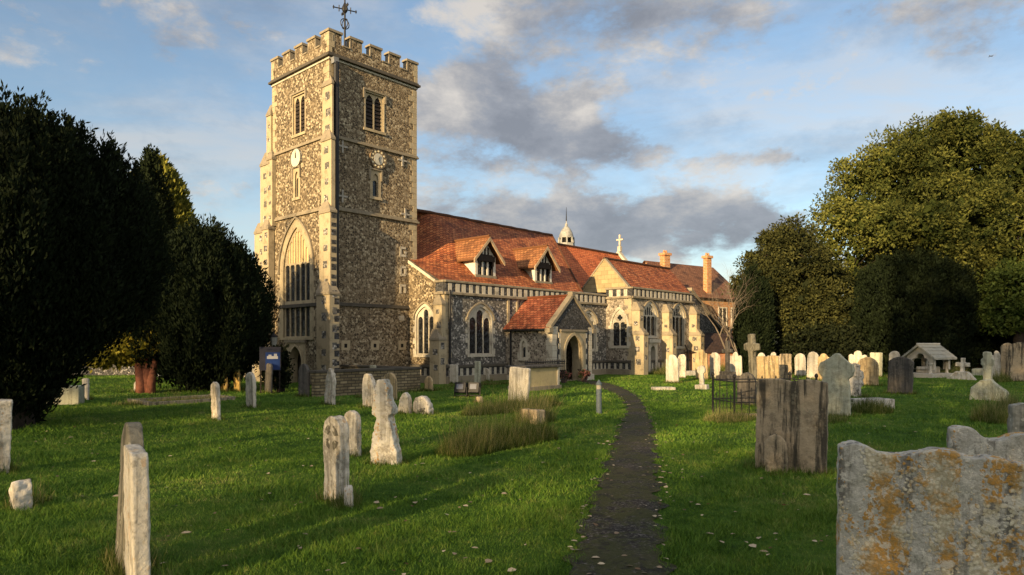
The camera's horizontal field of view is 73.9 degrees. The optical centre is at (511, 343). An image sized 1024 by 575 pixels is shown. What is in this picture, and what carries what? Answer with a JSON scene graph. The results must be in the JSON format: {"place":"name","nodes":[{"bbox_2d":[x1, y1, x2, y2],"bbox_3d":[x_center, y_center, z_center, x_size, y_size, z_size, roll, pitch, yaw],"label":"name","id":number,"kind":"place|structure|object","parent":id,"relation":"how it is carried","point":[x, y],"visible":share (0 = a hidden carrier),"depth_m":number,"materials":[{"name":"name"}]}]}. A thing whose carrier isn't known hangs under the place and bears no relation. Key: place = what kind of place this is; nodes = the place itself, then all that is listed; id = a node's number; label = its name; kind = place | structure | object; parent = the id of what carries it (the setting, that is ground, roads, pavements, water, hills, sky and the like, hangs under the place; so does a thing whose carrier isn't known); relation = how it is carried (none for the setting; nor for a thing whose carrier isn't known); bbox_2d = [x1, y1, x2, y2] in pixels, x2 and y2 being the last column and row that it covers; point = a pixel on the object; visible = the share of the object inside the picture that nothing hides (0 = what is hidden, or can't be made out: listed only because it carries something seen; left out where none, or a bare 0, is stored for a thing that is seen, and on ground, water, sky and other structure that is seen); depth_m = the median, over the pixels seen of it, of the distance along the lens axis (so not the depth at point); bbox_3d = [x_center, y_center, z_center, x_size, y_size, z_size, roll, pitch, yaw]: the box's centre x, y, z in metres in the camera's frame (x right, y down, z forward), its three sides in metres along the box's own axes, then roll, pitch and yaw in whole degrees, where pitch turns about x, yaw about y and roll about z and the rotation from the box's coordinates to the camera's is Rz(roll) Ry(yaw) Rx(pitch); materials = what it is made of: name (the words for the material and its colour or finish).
{"place":"outdoors","nodes":[
{"label":"outdoors","id":0,"kind":"place"},
{"bbox_2d":[0,372,1023,574],"bbox_3d":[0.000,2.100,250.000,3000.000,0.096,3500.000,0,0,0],"label":"ground","id":1,"kind":"structure","parent":0,"point":[434,434],"depth_m":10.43,"materials":[{"name":"green plant"}]},
{"bbox_2d":[0,399,12,473],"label":"gravestone","id":2,"kind":"object","parent":1,"relation":"on","point":[6,405],"visible":0.84,"depth_m":10.96,"materials":[{"name":"white stone"}]},
{"bbox_2d":[9,479,32,510],"bbox_3d":[-6.228,2.026,8.633,0.265,0.614,0.240,16,13,41],"label":"gravestone","id":3,"kind":"object","parent":1,"relation":"on","point":[20,491],"visible":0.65,"depth_m":8.54,"materials":[{"name":"white stone"}]},
{"bbox_2d":[55,385,84,404],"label":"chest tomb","id":4,"kind":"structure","parent":1,"relation":"on","point":[73,395],"depth_m":23.45,"materials":[{"name":"grey stone"}]},
{"bbox_2d":[0,80,176,429],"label":"yew tree","id":5,"kind":"object","parent":1,"relation":"on","point":[85,260],"visible":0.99,"depth_m":15.93,"materials":[{"name":"green plant"}]},
{"bbox_2d":[86,323,159,392],"bbox_3d":[-16.160,0.630,28.826,4.098,3.359,2.642,0,0,0],"label":"yellow bush","id":6,"kind":"object","parent":1,"relation":"on","point":[145,379],"visible":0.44,"depth_m":28.51,"materials":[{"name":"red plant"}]},
{"bbox_2d":[115,422,143,574],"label":"gravestone","id":7,"kind":"object","parent":1,"relation":"on","point":[132,432],"visible":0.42,"depth_m":6.30,"materials":[{"name":"grey stone"}]},
{"bbox_2d":[123,444,150,574],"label":"gravestone","id":8,"kind":"object","parent":1,"relation":"on","point":[137,523],"visible":1,"depth_m":5.51,"materials":[{"name":"white stone"}]},
{"bbox_2d":[134,144,177,241],"bbox_3d":[-19.588,-4.310,37.093,3.545,13.216,3.321,0,0,0],"label":"dark conifer","id":9,"kind":"object","parent":1,"relation":"on","point":[150,166],"visible":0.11,"depth_m":36.79,"materials":[{"name":"green plant"}]},
{"bbox_2d":[74,365,240,374],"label":"churchyard wall","id":10,"kind":"structure","parent":1,"relation":"on","point":[123,371],"depth_m":44.50,"materials":[{"name":"grey stone"}]},
{"bbox_2d":[139,152,197,375],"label":"golden conifer","id":11,"kind":"object","parent":1,"relation":"on","point":[183,205],"visible":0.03,"depth_m":43.65,"materials":[{"name":"green plant"}]},
{"bbox_2d":[127,394,235,405],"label":"grave kerb","id":12,"kind":"structure","parent":1,"relation":"on","point":[145,402],"depth_m":24.39,"materials":[{"name":"grey stone"}]},
{"bbox_2d":[123,213,279,392],"bbox_3d":[-13.962,-1.720,30.214,6.832,8.185,6.906,0,0,0],"label":"yew tree","id":13,"kind":"object","parent":1,"relation":"on","point":[216,315],"visible":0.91,"depth_m":28.40,"materials":[{"name":"green plant"}]},
{"bbox_2d":[210,382,220,420],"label":"gravestone","id":14,"kind":"object","parent":1,"relation":"on","point":[215,399],"visible":0.81,"depth_m":18.70,"materials":[{"name":"white stone"}]},
{"bbox_2d":[233,370,240,391],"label":"gravestone","id":15,"kind":"object","parent":1,"relation":"on","point":[236,381],"visible":0.67,"depth_m":29.61,"materials":[{"name":"stone"}]},
{"bbox_2d":[246,372,256,407],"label":"gravestone","id":16,"kind":"object","parent":1,"relation":"on","point":[250,388],"visible":0.82,"depth_m":22.07,"materials":[{"name":"white stone"}]},
{"bbox_2d":[265,363,272,392],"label":"gravestone","id":17,"kind":"object","parent":1,"relation":"on","point":[268,376],"visible":0.86,"depth_m":28.69,"materials":[{"name":"stone"}]},
{"bbox_2d":[259,347,280,392],"bbox_3d":[-10.276,1.175,28.946,0.860,2.050,0.124,0,0,-20],"label":"noticeboard","id":18,"kind":"object","parent":1,"relation":"on","point":[272,355],"visible":0.89,"depth_m":28.90,"materials":[{"name":"blue wood"}]},
{"bbox_2d":[258,343,294,391],"bbox_3d":[-10.289,1.136,29.732,1.619,2.344,1.550,0,0,-23],"label":"evergreen shrub","id":19,"kind":"object","parent":1,"relation":"on","point":[286,372],"visible":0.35,"depth_m":29.53,"materials":[{"name":"green plant"}]},
{"bbox_2d":[298,364,309,396],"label":"gravestone","id":20,"kind":"object","parent":1,"relation":"on","point":[304,379],"visible":0.84,"depth_m":26.60,"materials":[{"name":"stone"}]},
{"bbox_2d":[324,368,335,404],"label":"gravestone","id":21,"kind":"object","parent":1,"relation":"on","point":[330,388],"visible":0.82,"depth_m":23.23,"materials":[{"name":"white stone"}]},
{"bbox_2d":[323,415,349,501],"bbox_3d":[-2.337,1.634,9.058,0.408,1.358,0.168,3,4,42],"label":"gravestone","id":22,"kind":"object","parent":1,"relation":"on","point":[336,450],"visible":0.68,"depth_m":8.95,"materials":[{"name":"white stone"}]},
{"bbox_2d":[344,485,353,506],"bbox_3d":[-2.079,2.050,8.697,0.119,0.489,0.173,-2,1,-8],"label":"footstone","id":23,"kind":"object","parent":1,"relation":"on","point":[348,490],"visible":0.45,"depth_m":8.62,"materials":[{"name":"white stone"}]},
{"bbox_2d":[344,410,361,455],"bbox_3d":[-3.052,1.808,12.993,0.481,1.062,0.164,-3,-3,42],"label":"gravestone","id":24,"kind":"object","parent":1,"relation":"on","point":[353,418],"visible":0.56,"depth_m":12.87,"materials":[{"name":"white stone"}]},
{"bbox_2d":[309,364,421,396],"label":"rubble wall","id":25,"kind":"structure","parent":1,"relation":"on","point":[349,379],"depth_m":27.73,"materials":[{"name":"stone"}]},
{"bbox_2d":[362,374,375,405],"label":"gravestone","id":26,"kind":"object","parent":1,"relation":"on","point":[368,387],"visible":0.62,"depth_m":21.97,"materials":[{"name":"white stone"}]},
{"bbox_2d":[370,379,401,465],"bbox_3d":[-2.231,1.490,11.992,0.566,1.729,0.289,-2,-2,17],"label":"weathered monument","id":27,"kind":"object","parent":1,"relation":"on","point":[385,440],"visible":0.84,"depth_m":11.89,"materials":[{"name":"white stone"}]},
{"bbox_2d":[384,372,396,399],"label":"gravestone","id":28,"kind":"object","parent":1,"relation":"on","point":[391,377],"visible":0.39,"depth_m":25.02,"materials":[{"name":"beige stone"}]},
{"bbox_2d":[398,392,411,413],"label":"gravestone","id":29,"kind":"object","parent":1,"relation":"on","point":[405,402],"visible":0.63,"depth_m":20.13,"materials":[{"name":"white stone"}]},
{"bbox_2d":[412,396,433,413],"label":"gravestone","id":30,"kind":"object","parent":1,"relation":"on","point":[421,403],"visible":0.54,"depth_m":19.91,"materials":[{"name":"stone"}]},
{"bbox_2d":[448,364,458,383],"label":"gravestone","id":31,"kind":"object","parent":1,"relation":"on","point":[453,373],"visible":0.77,"depth_m":35.31,"materials":[{"name":"stone"}]},
{"bbox_2d":[454,382,467,396],"bbox_3d":[-2.023,1.873,27.163,0.550,0.654,0.344,0,0,18],"label":"floodlight","id":32,"kind":"object","parent":1,"relation":"on","point":[460,387],"visible":0.94,"depth_m":27.05,"materials":[{"name":"black metal"}]},
{"bbox_2d":[468,382,480,395],"bbox_3d":[-1.498,1.873,27.163,0.550,0.654,0.344,0,0,18],"label":"floodlight","id":33,"kind":"object","parent":1,"relation":"on","point":[475,388],"visible":0.94,"depth_m":27.03,"materials":[{"name":"black metal"}]},
{"bbox_2d":[474,361,480,382],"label":"gravestone","id":34,"kind":"object","parent":1,"relation":"on","point":[477,375],"visible":0.66,"depth_m":31.71,"materials":[{"name":"grey stone"}]},
{"bbox_2d":[252,0,704,384],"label":"church","id":35,"kind":"structure","parent":1,"relation":"on","point":[368,262],"depth_m":36.75,"materials":[{"name":"stone"}]},
{"bbox_2d":[284,340,306,381],"bbox_3d":[-11.197,1.170,35.855,2.000,2.660,0.590,0,0,42],"label":"doorway","id":36,"kind":"structure","parent":35,"relation":"in","point":[297,348],"depth_m":36.09,"materials":[{"name":"stone"}]},
{"bbox_2d":[291,165,300,200],"bbox_3d":[-11.188,-8.395,35.820,0.840,1.770,0.450,0,0,42],"label":"window","id":37,"kind":"structure","parent":35,"relation":"in","point":[295,172],"depth_m":35.84,"materials":[{"name":"stone"}]},
{"bbox_2d":[277,216,315,339],"bbox_3d":[-11.191,-3.425,35.876,3.660,6.490,0.570,0,0,42],"label":"window","id":38,"kind":"structure","parent":35,"relation":"in","point":[296,260],"depth_m":35.91,"materials":[{"name":"stone"}]},
{"bbox_2d":[290,88,306,138],"bbox_3d":[-11.025,-12.010,35.671,1.480,2.400,0.450,0,0,42],"label":"window","id":39,"kind":"structure","parent":35,"relation":"in","point":[297,99],"depth_m":35.71,"materials":[{"name":"stone"}]},
{"bbox_2d":[363,87,386,135],"bbox_3d":[-7.314,-12.140,35.799,0.450,2.200,1.480,0,0,42],"label":"window","id":40,"kind":"structure","parent":35,"relation":"in","point":[375,102],"depth_m":35.76,"materials":[{"name":"stone"}]},
{"bbox_2d":[369,167,382,200],"bbox_3d":[-7.274,-8.350,35.843,0.450,1.620,0.860,0,0,42],"label":"window","id":41,"kind":"structure","parent":35,"relation":"in","point":[375,175],"depth_m":35.84,"materials":[{"name":"stone"}]},
{"bbox_2d":[412,301,432,356],"bbox_3d":[-4.571,-0.756,36.584,2.000,2.992,0.470,0,0,42],"label":"window","id":42,"kind":"structure","parent":35,"relation":"in","point":[422,317],"depth_m":36.71,"materials":[{"name":"stone"}]},
{"bbox_2d":[465,302,495,356],"bbox_3d":[-1.820,-0.771,37.514,0.470,3.022,2.300,0,0,42],"label":"window","id":43,"kind":"structure","parent":35,"relation":"in","point":[480,318],"depth_m":37.54,"materials":[{"name":"stone"}]},
{"bbox_2d":[517,337,529,360],"bbox_3d":[0.753,0.311,38.127,0.920,1.298,0.435,0,0,42],"label":"window","id":44,"kind":"structure","parent":35,"relation":"in","point":[523,354],"depth_m":38.10,"materials":[{"name":"stone"}]},
{"bbox_2d":[558,207,574,245],"bbox_3d":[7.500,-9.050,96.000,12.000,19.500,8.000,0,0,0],"label":"cupola","id":45,"kind":"object","parent":35,"relation":"on","point":[566,236],"visible":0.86,"depth_m":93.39,"materials":[{"name":"white paint"}]},
{"bbox_2d":[560,329,587,379],"bbox_3d":[3.220,0.865,38.175,0.750,3.270,2.400,0,0,42],"label":"doorway","id":46,"kind":"structure","parent":35,"relation":"in","point":[577,338],"depth_m":38.54,"materials":[{"name":"stone"}]},
{"bbox_2d":[585,308,598,351],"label":"window","id":47,"kind":"structure","parent":35,"relation":"in","point":[591,314],"depth_m":45.45,"materials":[{"name":"stone"}]},
{"bbox_2d":[608,307,630,347],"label":"window","id":48,"kind":"structure","parent":35,"relation":"in","point":[617,334],"depth_m":45.82,"materials":[{"name":"stone"}]},
{"bbox_2d":[643,300,659,337],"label":"window","id":49,"kind":"structure","parent":35,"relation":"in","point":[651,315],"depth_m":46.98,"materials":[{"name":"stone"}]},
{"bbox_2d":[648,339,660,372],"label":"doorway","id":50,"kind":"structure","parent":35,"relation":"in","point":[652,343],"depth_m":46.92,"materials":[{"name":"stone"}]},
{"bbox_2d":[672,302,686,348],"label":"window","id":51,"kind":"structure","parent":35,"relation":"in","point":[679,315],"depth_m":50.08,"materials":[{"name":"stone"}]},
{"bbox_2d":[0,355,1022,574],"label":"long grass","id":52,"kind":"structure","parent":1,"relation":"on","point":[473,441],"depth_m":15.20,"materials":[{"name":"green plant"}]},
{"bbox_2d":[35,386,997,574],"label":"fallen leaves","id":53,"kind":"object","parent":1,"relation":"on","point":[615,532],"visible":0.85,"depth_m":8.17,"materials":[{"name":"brown plant"}]},
{"bbox_2d":[508,366,530,400],"bbox_3d":[0.249,1.588,24.257,0.937,1.494,0.174,4,1,42],"label":"gravestone","id":54,"kind":"object","parent":1,"relation":"on","point":[519,375],"visible":0.65,"depth_m":24.16,"materials":[{"name":"stone"}]},
{"bbox_2d":[520,408,545,423],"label":"gravestone","id":55,"kind":"object","parent":1,"relation":"on","point":[536,412],"visible":0.38,"depth_m":17.56,"materials":[{"name":"brown stone"}]},
{"bbox_2d":[505,364,563,390],"bbox_3d":[1.068,1.600,31.601,1.240,1.200,2.760,0,0,42],"label":"chest tomb","id":56,"kind":"object","parent":1,"relation":"on","point":[549,375],"visible":0.53,"depth_m":31.35,"materials":[{"name":"stone"}]},
{"bbox_2d":[524,359,564,385],"bbox_3d":[1.618,1.435,32.851,0.095,1.330,3.070,0,0,42],"label":"spiked rail","id":57,"kind":"object","parent":1,"relation":"on","point":[545,361],"visible":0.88,"depth_m":33.24,"materials":[{"name":"black metal"}]},
{"bbox_2d":[577,369,590,381],"bbox_3d":[3.890,1.831,36.887,0.765,0.930,0.756,0,0,0],"label":"flower pot","id":58,"kind":"object","parent":1,"relation":"on","point":[584,374],"visible":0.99,"depth_m":36.75,"materials":[{"name":"brown ceramic"}]},
{"bbox_2d":[596,380,601,413],"bbox_3d":[2.613,1.623,20.487,0.184,1.055,0.184,0,0,0],"label":"bollard","id":59,"kind":"object","parent":1,"relation":"on","point":[598,397],"visible":0.93,"depth_m":20.42,"materials":[{"name":"grey metal"}]},
{"bbox_2d":[666,355,678,382],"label":"gravestone","id":60,"kind":"object","parent":1,"relation":"on","point":[672,367],"visible":0.84,"depth_m":36.11,"materials":[{"name":"stone"}]},
{"bbox_2d":[678,354,685,377],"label":"gravestone","id":61,"kind":"object","parent":1,"relation":"on","point":[682,364],"visible":0.75,"depth_m":40.42,"materials":[{"name":"white stone"}]},
{"bbox_2d":[643,250,734,332],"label":"brick house","id":62,"kind":"structure","parent":1,"relation":"on","point":[692,276],"depth_m":59.82,"materials":[{"name":"brown tile"}]},
{"bbox_2d":[718,307,726,326],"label":"window","id":63,"kind":"structure","parent":62,"relation":"in","point":[723,317],"depth_m":60.02,"materials":[{"name":"paint"}]},
{"bbox_2d":[695,349,707,378],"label":"gravestone","id":64,"kind":"object","parent":1,"relation":"on","point":[701,357],"visible":0.67,"depth_m":38.77,"materials":[{"name":"beige stone"}]},
{"bbox_2d":[695,366,708,389],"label":"gravestone","id":65,"kind":"object","parent":1,"relation":"on","point":[701,370],"visible":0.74,"depth_m":30.66,"materials":[{"name":"stone"}]},
{"bbox_2d":[686,288,724,332],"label":"flint outbuilding","id":66,"kind":"structure","parent":1,"relation":"on","point":[706,325],"depth_m":56.10,"materials":[{"name":"grey stone"}]},
{"bbox_2d":[710,352,720,378],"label":"gravestone","id":67,"kind":"object","parent":1,"relation":"on","point":[715,368],"visible":0.69,"depth_m":39.62,"materials":[{"name":"stone"}]},
{"bbox_2d":[689,264,760,352],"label":"bare tree","id":68,"kind":"object","parent":1,"relation":"on","point":[729,332],"visible":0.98,"depth_m":46.51,"materials":[{"name":"brown plant"}]},
{"bbox_2d":[716,340,738,380],"bbox_3d":[11.927,1.063,37.678,0.835,2.447,1.027,2,-3,-23],"label":"cross gravestone","id":69,"kind":"object","parent":1,"relation":"on","point":[727,373],"visible":0.68,"depth_m":37.57,"materials":[{"name":"stone"}]},
{"bbox_2d":[685,333,775,370],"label":"brick lean to","id":70,"kind":"object","parent":1,"relation":"on","point":[712,343],"visible":0.16,"depth_m":51.75,"materials":[{"name":"tile"}]},
{"bbox_2d":[730,352,742,375],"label":"gravestone","id":71,"kind":"object","parent":1,"relation":"on","point":[735,362],"visible":0.7,"depth_m":42.34,"materials":[{"name":"stone"}]},
{"bbox_2d":[737,372,755,405],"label":"gravestone","id":72,"kind":"object","parent":1,"relation":"on","point":[743,387],"visible":0.54,"depth_m":22.68,"materials":[{"name":"stone"}]},
{"bbox_2d":[744,334,759,394],"bbox_3d":[8.806,0.984,24.912,0.228,2.675,0.848,-2,0,-10],"label":"wheel cross","id":73,"kind":"object","parent":1,"relation":"on","point":[751,346],"visible":0.73,"depth_m":24.79,"materials":[{"name":"grey stone"}]},
{"bbox_2d":[730,262,778,372],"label":"yew tree","id":74,"kind":"object","parent":1,"relation":"on","point":[755,317],"visible":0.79,"depth_m":47.23,"materials":[{"name":"green plant"}]},
{"bbox_2d":[711,371,817,416],"bbox_3d":[7.399,1.536,20.022,2.646,1.357,1.544,0,0,-8],"label":"grave railing","id":75,"kind":"object","parent":1,"relation":"on","point":[734,398],"visible":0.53,"depth_m":19.84,"materials":[{"name":"black metal"}]},
{"bbox_2d":[756,355,779,378],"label":"gravestone","id":76,"kind":"object","parent":1,"relation":"on","point":[768,367],"visible":0.7,"depth_m":36.78,"materials":[{"name":"beige stone"}]},
{"bbox_2d":[763,433,787,472],"bbox_3d":[4.309,1.897,11.125,0.376,0.845,0.108,-3,-3,30],"label":"footstone","id":77,"kind":"object","parent":1,"relation":"on","point":[775,448],"visible":0.75,"depth_m":11.09,"materials":[{"name":"grey stone"}]},
{"bbox_2d":[779,354,791,379],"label":"gravestone","id":78,"kind":"object","parent":1,"relation":"on","point":[785,363],"visible":0.74,"depth_m":38.77,"materials":[{"name":"brown stone"}]},
{"bbox_2d":[720,212,861,353],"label":"holm oak","id":79,"kind":"object","parent":1,"relation":"on","point":[799,266],"visible":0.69,"depth_m":49.87,"materials":[{"name":"green plant"}]},
{"bbox_2d":[755,378,828,474],"bbox_3d":[4.612,1.453,11.257,1.114,1.739,0.176,1,-1,30],"label":"gravestone","id":80,"kind":"object","parent":1,"relation":"on","point":[794,414],"visible":0.79,"depth_m":11.15,"materials":[{"name":"grey stone"}]},
{"bbox_2d":[794,353,805,375],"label":"gravestone","id":81,"kind":"object","parent":1,"relation":"on","point":[800,363],"visible":0.84,"depth_m":43.33,"materials":[{"name":"stone"}]},
{"bbox_2d":[806,352,818,377],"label":"gravestone","id":82,"kind":"object","parent":1,"relation":"on","point":[812,363],"visible":0.77,"depth_m":40.48,"materials":[{"name":"stone"}]},
{"bbox_2d":[773,316,871,372],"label":"evergreen hedge","id":83,"kind":"object","parent":1,"relation":"on","point":[845,343],"visible":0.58,"depth_m":48.19,"materials":[{"name":"green plant"}]},
{"bbox_2d":[818,353,854,415],"bbox_3d":[9.208,1.285,19.392,0.973,2.009,0.201,4,2,42],"label":"gravestone","id":84,"kind":"object","parent":1,"relation":"on","point":[836,371],"visible":0.68,"depth_m":19.27,"materials":[{"name":"grey stone"}]},
{"bbox_2d":[849,363,863,395],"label":"gravestone","id":85,"kind":"object","parent":1,"relation":"on","point":[856,382],"visible":0.52,"depth_m":26.58,"materials":[{"name":"stone"}]},
{"bbox_2d":[849,351,866,363],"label":"gravestone","id":86,"kind":"object","parent":1,"relation":"on","point":[857,356],"visible":0.32,"depth_m":42.33,"materials":[{"name":"stone"}]},
{"bbox_2d":[858,357,878,385],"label":"gravestone","id":87,"kind":"object","parent":1,"relation":"on","point":[869,367],"visible":0.59,"depth_m":33.41,"materials":[{"name":"beige stone"}]},
{"bbox_2d":[851,397,894,407],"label":"ledger slab","id":88,"kind":"structure","parent":1,"relation":"on","point":[887,401],"depth_m":21.76,"materials":[{"name":"stone"}]},
{"bbox_2d":[870,352,882,376],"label":"gravestone","id":89,"kind":"object","parent":1,"relation":"on","point":[878,357],"visible":0.43,"depth_m":42.20,"materials":[{"name":"grey stone"}]},
{"bbox_2d":[887,357,913,393],"bbox_3d":[16.158,1.431,28.335,0.960,1.767,0.180,3,4,42],"label":"gravestone","id":90,"kind":"object","parent":1,"relation":"on","point":[900,374],"visible":0.89,"depth_m":28.26,"materials":[{"name":"stone"}]},
{"bbox_2d":[802,106,1023,295],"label":"holm oak","id":91,"kind":"object","parent":1,"relation":"on","point":[933,187],"visible":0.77,"depth_m":51.66,"materials":[{"name":"green plant"}]},
{"bbox_2d":[845,239,995,373],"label":"yew tree","id":92,"kind":"object","parent":1,"relation":"on","point":[906,299],"visible":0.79,"depth_m":47.42,"materials":[{"name":"green plant"}]},
{"bbox_2d":[901,343,956,377],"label":"canopied tomb","id":93,"kind":"object","parent":1,"relation":"on","point":[931,353],"visible":0.83,"depth_m":41.76,"materials":[{"name":"stone"}]},
{"bbox_2d":[836,440,1023,574],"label":"gravestone","id":94,"kind":"object","parent":1,"relation":"on","point":[935,511],"visible":1,"depth_m":4.66,"materials":[{"name":"stone"}]},
{"bbox_2d":[947,358,976,379],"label":"cross gravestone","id":95,"kind":"object","parent":1,"relation":"on","point":[962,373],"visible":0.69,"depth_m":39.49,"materials":[{"name":"white stone"}]},
{"bbox_2d":[946,425,1023,461],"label":"gravestone","id":96,"kind":"object","parent":1,"relation":"on","point":[967,440],"visible":0.29,"depth_m":6.21,"materials":[{"name":"stone"}]},
{"bbox_2d":[969,351,1008,400],"bbox_3d":[17.425,1.288,24.913,1.152,1.987,0.656,-1,-1,42],"label":"rock cross","id":97,"kind":"object","parent":1,"relation":"on","point":[987,361],"visible":0.65,"depth_m":24.81,"materials":[{"name":"grey stone"}]},
{"bbox_2d":[992,351,1000,374],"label":"gravestone","id":98,"kind":"object","parent":1,"relation":"on","point":[996,356],"visible":0.37,"depth_m":40.50,"materials":[{"name":"stone"}]},
{"bbox_2d":[973,256,1023,343],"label":"green tree","id":99,"kind":"object","parent":1,"relation":"on","point":[1001,310],"visible":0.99,"depth_m":45.57,"materials":[{"name":"green plant"}]},
{"bbox_2d":[984,331,1012,354],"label":"evergreen hedge","id":100,"kind":"object","parent":1,"relation":"on","point":[998,340],"visible":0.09,"depth_m":48.97,"materials":[{"name":"green plant"}]},
{"bbox_2d":[1000,343,1011,375],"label":"gravestone","id":101,"kind":"object","parent":1,"relation":"on","point":[1004,355],"visible":0.51,"depth_m":38.48,"materials":[{"name":"brown stone"}]},
{"bbox_2d":[1007,403,1023,432],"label":"gravestone","id":102,"kind":"object","parent":1,"relation":"on","point":[1015,421],"visible":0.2,"depth_m":7.38,"materials":[{"name":"stone"}]},
{"bbox_2d":[1008,342,1023,381],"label":"gravestone","id":103,"kind":"object","parent":1,"relation":"on","point":[1016,356],"visible":0.8,"depth_m":37.73,"materials":[{"name":"grey stone"}]},
{"bbox_2d":[0,0,1023,283],"label":"sky","id":104,"kind":"structure","parent":0,"point":[687,129],"materials":[{"name":"blue"}]},
{"bbox_2d":[561,380,676,574],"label":"path","id":105,"kind":"structure","parent":0,"point":[627,490],"depth_m":8.44,"materials":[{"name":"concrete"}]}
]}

